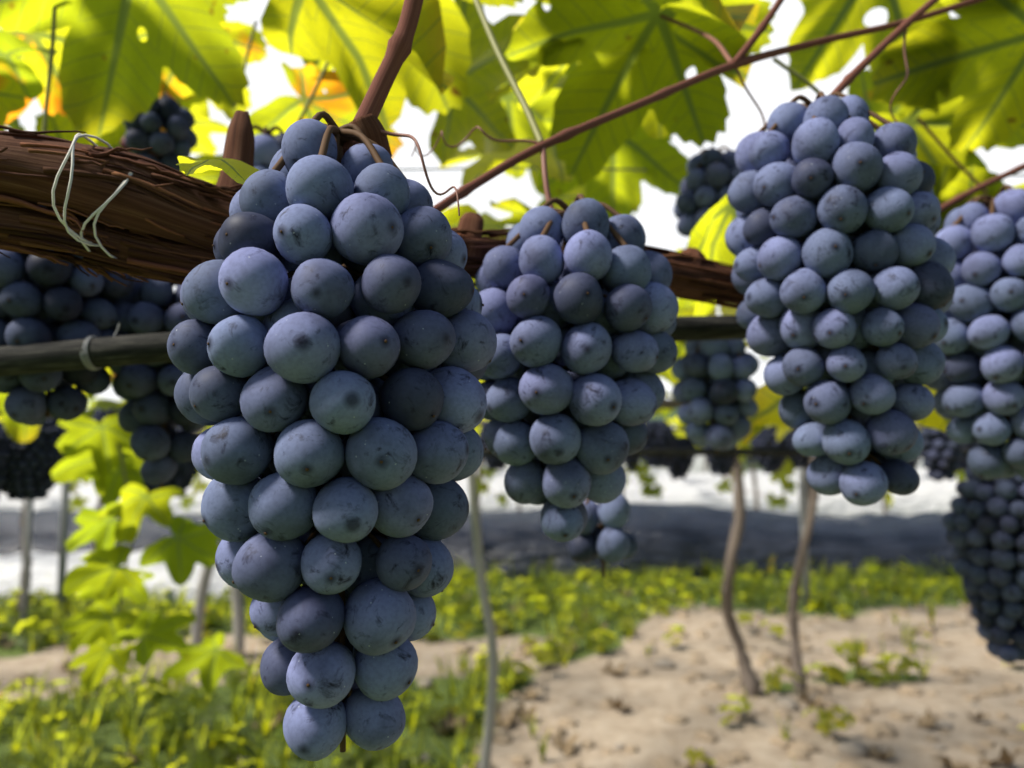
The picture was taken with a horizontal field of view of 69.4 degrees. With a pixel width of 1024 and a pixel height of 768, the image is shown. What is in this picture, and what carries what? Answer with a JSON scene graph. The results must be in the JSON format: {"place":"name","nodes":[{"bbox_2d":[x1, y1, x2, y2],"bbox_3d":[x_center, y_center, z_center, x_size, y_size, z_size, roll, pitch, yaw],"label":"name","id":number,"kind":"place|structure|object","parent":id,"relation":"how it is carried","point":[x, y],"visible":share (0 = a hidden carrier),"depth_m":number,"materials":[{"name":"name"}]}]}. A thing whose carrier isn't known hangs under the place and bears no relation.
{"place":"outdoors","nodes":[
{"label":"outdoors","id":0,"kind":"place"},
{"bbox_2d":[0,110,744,308],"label":"vine cordon","id":1,"kind":"object","parent":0,"point":[157,221],"visible":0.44,"depth_m":0.31,"materials":[{"name":"brown wood"}]},
{"bbox_2d":[52,133,132,258],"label":"twine ties","id":2,"kind":"object","parent":1,"relation":"attached to","point":[81,239],"visible":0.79,"depth_m":0.30,"materials":[{"name":"white fabric"}]},
{"bbox_2d":[167,111,496,760],"bbox_3d":[-0.065,0.015,0.278,0.114,0.235,0.115,-4,-6,37],"label":"grape bunch","id":3,"kind":"object","parent":1,"relation":"hanging from","point":[331,345],"visible":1,"depth_m":0.24,"materials":[{"name":"blue food"}]},
{"bbox_2d":[42,0,987,694],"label":"vine shoots","id":4,"kind":"object","parent":1,"relation":"attached to","point":[106,458],"visible":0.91,"depth_m":1.22,"materials":[{"name":"green plant"}]},
{"bbox_2d":[342,0,1023,211],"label":"vine canes","id":5,"kind":"object","parent":1,"relation":"attached to","point":[399,48],"visible":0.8,"depth_m":0.44,"materials":[{"name":"brown wood"}]},
{"bbox_2d":[0,30,1005,184],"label":"vine leaves","id":6,"kind":"object","parent":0,"point":[22,73],"visible":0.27,"depth_m":0.82,"materials":[{"name":"green plant"}]},
{"bbox_2d":[0,576,1023,767],"bbox_3d":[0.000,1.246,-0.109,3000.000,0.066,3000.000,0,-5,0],"label":"ground","id":7,"kind":"structure","parent":0,"point":[655,697],"depth_m":3.84,"materials":[{"name":"soil"}]},
{"bbox_2d":[0,502,958,579],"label":"black mulch ridge","id":8,"kind":"structure","parent":7,"relation":"on","point":[690,536],"depth_m":7.37,"materials":[{"name":"black plastic"}]},
{"bbox_2d":[0,467,967,604],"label":"white film cover","id":9,"kind":"object","parent":7,"relation":"on","point":[929,495],"visible":0.19,"depth_m":11.46,"materials":[{"name":"white plastic"}]},
{"bbox_2d":[0,399,975,697],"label":"vine trunks","id":10,"kind":"object","parent":7,"relation":"on","point":[750,683],"visible":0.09,"depth_m":3.87,"materials":[{"name":"brown plant"}]},
{"bbox_2d":[0,396,921,446],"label":"vine leaves","id":11,"kind":"object","parent":10,"relation":"attached to","point":[665,413],"depth_m":6.56,"materials":[{"name":"green plant"}]},
{"bbox_2d":[0,408,974,500],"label":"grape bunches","id":12,"kind":"object","parent":10,"relation":"hanging from","point":[40,456],"visible":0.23,"depth_m":2.07,"materials":[{"name":"blue"}]},
{"bbox_2d":[0,424,978,493],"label":"grape bunches","id":13,"kind":"object","parent":10,"relation":"hanging from","point":[941,457],"visible":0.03,"depth_m":2.05,"materials":[{"name":"blue food"}]},
{"bbox_2d":[0,0,1023,447],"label":"vine leaves","id":14,"kind":"object","parent":10,"relation":"on","point":[570,64],"visible":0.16,"depth_m":0.73,"materials":[{"name":"green plant"}]},
{"bbox_2d":[120,93,197,171],"bbox_3d":[-0.372,-0.258,0.778,0.074,0.096,0.076,0,-5,0],"label":"grape bunch","id":15,"kind":"object","parent":14,"relation":"attached to","point":[174,118],"visible":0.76,"depth_m":0.76,"materials":[{"name":"blue food"}]},
{"bbox_2d":[475,194,678,541],"bbox_3d":[0.030,-0.008,0.379,0.111,0.176,0.110,0,-5,0],"label":"grape bunch","id":16,"kind":"object","parent":14,"relation":"hanging from","point":[580,309],"visible":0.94,"depth_m":0.35,"materials":[{"name":"blue food"}]},
{"bbox_2d":[252,125,1023,576],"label":"grape bunches","id":17,"kind":"object","parent":14,"relation":"hanging from","point":[978,387],"visible":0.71,"depth_m":0.53,"materials":[{"name":"blue food"}]},
{"bbox_2d":[725,91,955,505],"bbox_3d":[0.184,-0.050,0.421,0.119,0.235,0.115,0,-5,0],"label":"grape bunch","id":18,"kind":"object","parent":14,"relation":"hanging from","point":[842,270],"visible":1,"depth_m":0.39,"materials":[{"name":"blue food"}]},
{"bbox_2d":[90,167,1023,404],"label":"trellis wires","id":19,"kind":"object","parent":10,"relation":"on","point":[609,169],"visible":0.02,"depth_m":0.98,"materials":[{"name":"silver metal"}]},
{"bbox_2d":[19,448,970,767],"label":"trellis posts","id":20,"kind":"object","parent":7,"relation":"on","point":[239,632],"visible":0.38,"depth_m":2.19,"materials":[{"name":"wood"}]},
{"bbox_2d":[0,315,746,375],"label":"trellis pipe","id":21,"kind":"object","parent":20,"relation":"attached to","point":[92,352],"visible":0.37,"depth_m":0.46,"materials":[{"name":"silver metal"}]},
{"bbox_2d":[0,576,1020,767],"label":"weeds","id":22,"kind":"object","parent":7,"relation":"on","point":[857,749],"visible":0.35,"depth_m":3.37,"materials":[{"name":"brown plant"}]},
{"bbox_2d":[56,440,965,617],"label":"posts","id":23,"kind":"object","parent":7,"relation":"on","point":[786,469],"visible":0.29,"depth_m":5.82,"materials":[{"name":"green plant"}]},
{"bbox_2d":[0,515,1023,767],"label":"ground weeds","id":24,"kind":"object","parent":7,"relation":"on","point":[230,741],"visible":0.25,"depth_m":3.90,"materials":[{"name":"green plant"}]},
{"bbox_2d":[0,602,1023,767],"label":"soil clods","id":25,"kind":"object","parent":7,"relation":"on","point":[800,749],"visible":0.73,"depth_m":3.57,"materials":[{"name":"beige soil"}]},
{"bbox_2d":[477,425,922,472],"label":"rain shelter tunnels","id":26,"kind":"object","parent":7,"relation":"on","point":[697,466],"depth_m":27.71,"materials":[{"name":"white plastic"}]},
{"bbox_2d":[0,205,1023,662],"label":"grape bunches","id":27,"kind":"object","parent":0,"point":[50,301],"visible":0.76,"depth_m":0.52,"materials":[{"name":"blue food"}]},
{"bbox_2d":[0,0,1023,408],"label":"sky","id":28,"kind":"structure","parent":0,"point":[767,82],"materials":[{"name":"white"}]},
{"bbox_2d":[650,408,678,425],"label":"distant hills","id":29,"kind":"structure","parent":0,"point":[670,417],"depth_m":165.63,"materials":[{"name":"green plant"}]}
]}

